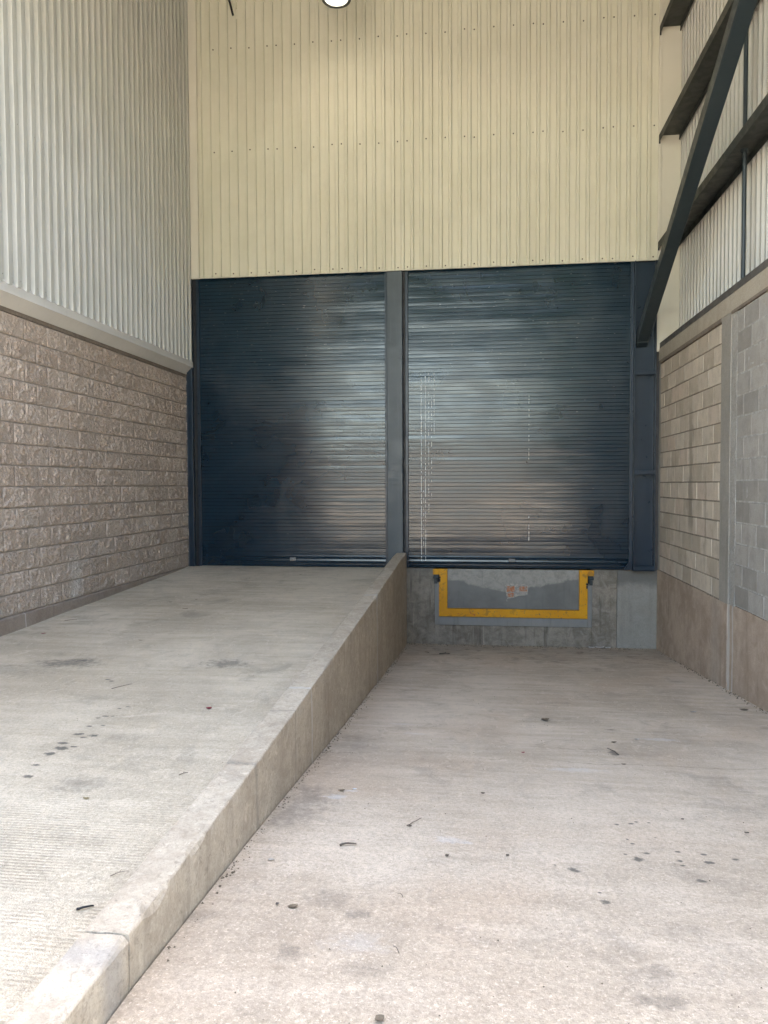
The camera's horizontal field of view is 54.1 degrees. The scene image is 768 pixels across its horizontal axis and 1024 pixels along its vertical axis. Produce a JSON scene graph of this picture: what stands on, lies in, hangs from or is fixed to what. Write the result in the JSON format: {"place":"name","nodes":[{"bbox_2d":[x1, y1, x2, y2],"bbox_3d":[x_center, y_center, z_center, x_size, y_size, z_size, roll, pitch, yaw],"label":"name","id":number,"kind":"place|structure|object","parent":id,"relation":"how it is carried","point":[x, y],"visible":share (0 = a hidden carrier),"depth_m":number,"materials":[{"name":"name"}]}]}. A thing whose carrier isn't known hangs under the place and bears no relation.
{"place":"outdoors","nodes":[
{"label":"outdoors","id":0,"kind":"place"},
{"bbox_2d":[0,566,383,1023],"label":"ramp","id":1,"kind":"structure","parent":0,"point":[240,660],"depth_m":4.64,"materials":[{"name":"concrete"}]},
{"bbox_2d":[76,905,93,909],"bbox_3d":[-1.048,1.385,2.634,0.058,0.012,0.012,-1,2,-21],"label":"twig","id":2,"kind":"object","parent":1,"relation":"on","point":[80,908],"visible":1,"depth_m":2.63,"materials":[{"name":"brown wood"}]},
{"bbox_2d":[5,553,406,1023],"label":"kerb wall","id":3,"kind":"structure","parent":1,"relation":"on","point":[102,966],"depth_m":3.18,"materials":[{"name":"concrete"}]},
{"bbox_2d":[107,643,767,1023],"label":"floor","id":4,"kind":"structure","parent":0,"point":[475,925],"depth_m":3.15,"materials":[{"name":"concrete"}]},
{"bbox_2d":[287,904,297,907],"bbox_3d":[-0.337,1.455,2.777,0.030,0.005,0.029,1,2,32],"label":"leaf","id":5,"kind":"object","parent":4,"relation":"on","point":[293,905],"visible":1,"depth_m":2.78,"materials":[{"name":"beige plant"}]},
{"bbox_2d":[339,842,356,845],"bbox_3d":[-0.161,1.483,3.359,0.077,0.012,0.014,-1,2,-9],"label":"twig","id":6,"kind":"object","parent":4,"relation":"on","point":[344,843],"visible":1,"depth_m":3.36,"materials":[{"name":"brown plant"}]},
{"bbox_2d":[375,1014,383,1020],"bbox_3d":[-0.013,1.423,2.114,0.026,0.006,0.026,0,2,7],"label":"leaf","id":7,"kind":"object","parent":4,"relation":"on","point":[379,1017],"visible":1,"depth_m":2.12,"materials":[{"name":"beige plant"}]},
{"bbox_2d":[8,577,767,1023],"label":"grit","id":8,"kind":"object","parent":4,"relation":"on","point":[410,729],"visible":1,"depth_m":5.32,"materials":[{"name":"grey gravel"}]},
{"bbox_2d":[656,267,767,711],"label":"block wall","id":9,"kind":"structure","parent":4,"relation":"on","point":[712,597],"depth_m":7.71,"materials":[{"name":"concrete"}]},
{"bbox_2d":[660,0,767,347],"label":"ribbed wall","id":10,"kind":"structure","parent":9,"relation":"on","point":[710,262],"depth_m":8.26,"materials":[{"name":"white metal"}]},
{"bbox_2d":[660,0,693,34],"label":"girt","id":11,"kind":"object","parent":10,"relation":"attached to","point":[676,12],"visible":1,"depth_m":9.74,"materials":[{"name":"grey metal"}]},
{"bbox_2d":[741,29,748,278],"bbox_3d":[3.492,-4.283,7.254,0.068,4.173,0.059,0,2,7],"label":"sag rod","id":12,"kind":"object","parent":11,"relation":"hanging from","point":[744,151],"visible":0.72,"depth_m":7.27,"materials":[{"name":"metal"}]},
{"bbox_2d":[659,0,759,143],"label":"girt","id":13,"kind":"object","parent":10,"relation":"attached to","point":[690,98],"visible":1,"depth_m":8.79,"materials":[{"name":"grey metal"}]},
{"bbox_2d":[658,93,767,250],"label":"girt","id":14,"kind":"object","parent":10,"relation":"attached to","point":[726,169],"visible":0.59,"depth_m":7.67,"materials":[{"name":"grey metal"}]},
{"label":"ground","id":15,"kind":"structure","parent":0,"visible":0},
{"bbox_2d":[0,305,188,636],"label":"block wall","id":16,"kind":"structure","parent":15,"relation":"on","point":[93,475],"depth_m":8.19,"materials":[{"name":"concrete"}]},
{"bbox_2d":[0,0,192,373],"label":"ribbed wall","id":17,"kind":"structure","parent":16,"relation":"on","point":[95,239],"depth_m":8.39,"materials":[{"name":"white metal"}]},
{"bbox_2d":[202,565,656,648],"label":"dock wall","id":18,"kind":"structure","parent":15,"relation":"on","point":[624,608],"depth_m":10.55,"materials":[{"name":"concrete"}]},
{"bbox_2d":[187,280,199,565],"bbox_3d":[-2.831,-1.304,11.160,0.134,4.224,0.140,0,2,7],"label":"steel post","id":19,"kind":"object","parent":18,"relation":"on","point":[192,434],"visible":0.81,"depth_m":11.13,"materials":[{"name":"metal"}]},
{"bbox_2d":[386,271,405,561],"bbox_3d":[0.185,-1.305,10.815,0.260,4.224,0.218,0,2,7],"label":"steel post","id":20,"kind":"object","parent":18,"relation":"on","point":[396,447],"visible":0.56,"depth_m":10.71,"materials":[{"name":"grey metal"}]},
{"bbox_2d":[433,568,593,627],"bbox_3d":[1.818,1.215,10.647,2.244,0.805,0.080,0,2,7],"label":"dock leveler","id":21,"kind":"object","parent":18,"relation":"attached to","point":[523,597],"visible":1,"depth_m":10.63,"materials":[{"name":"grey metal"}]},
{"bbox_2d":[624,260,657,570],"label":"steel column","id":22,"kind":"structure","parent":18,"relation":"on","point":[644,453],"depth_m":10.34,"materials":[{"name":"metal"}]},
{"bbox_2d":[186,0,681,569],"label":"ribbed wall","id":23,"kind":"structure","parent":15,"relation":"on","point":[358,136],"depth_m":10.52,"materials":[{"name":"beige metal"}]},
{"bbox_2d":[228,0,233,15],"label":"cable","id":24,"kind":"object","parent":23,"relation":"attached to","point":[230,5],"visible":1,"depth_m":10.76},
{"bbox_2d":[196,272,387,566],"bbox_3d":[-1.353,-1.335,10.986,2.841,4.276,0.061,0,2,7],"label":"roller door","id":25,"kind":"structure","parent":23,"relation":"attached to","point":[292,411],"depth_m":11.00,"materials":[{"name":"blue paint"}]},
{"bbox_2d":[405,260,633,568],"bbox_3d":[1.871,-1.337,10.573,3.148,4.270,0.061,0,2,7],"label":"roller door","id":26,"kind":"structure","parent":23,"relation":"attached to","point":[519,410],"depth_m":10.59,"materials":[{"name":"blue paint"}]},
{"bbox_3d":[0.117,-7.005,6.949,7.700,1.980,8.160,0,2,7],"label":"bay roof","id":27,"kind":"object","parent":23,"relation":"on","visible":0},
{"bbox_2d":[322,0,350,8],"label":"bay lamp","id":28,"kind":"object","parent":27,"relation":"hanging from","point":[336,4],"visible":1,"depth_m":9.64,"materials":[{"name":"grey metal"}]},
{"bbox_2d":[636,0,757,346],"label":"diagonal brace","id":29,"kind":"object","parent":27,"relation":"attached to","point":[737,28],"visible":0.95,"depth_m":7.50,"materials":[{"name":"metal"}]}
]}

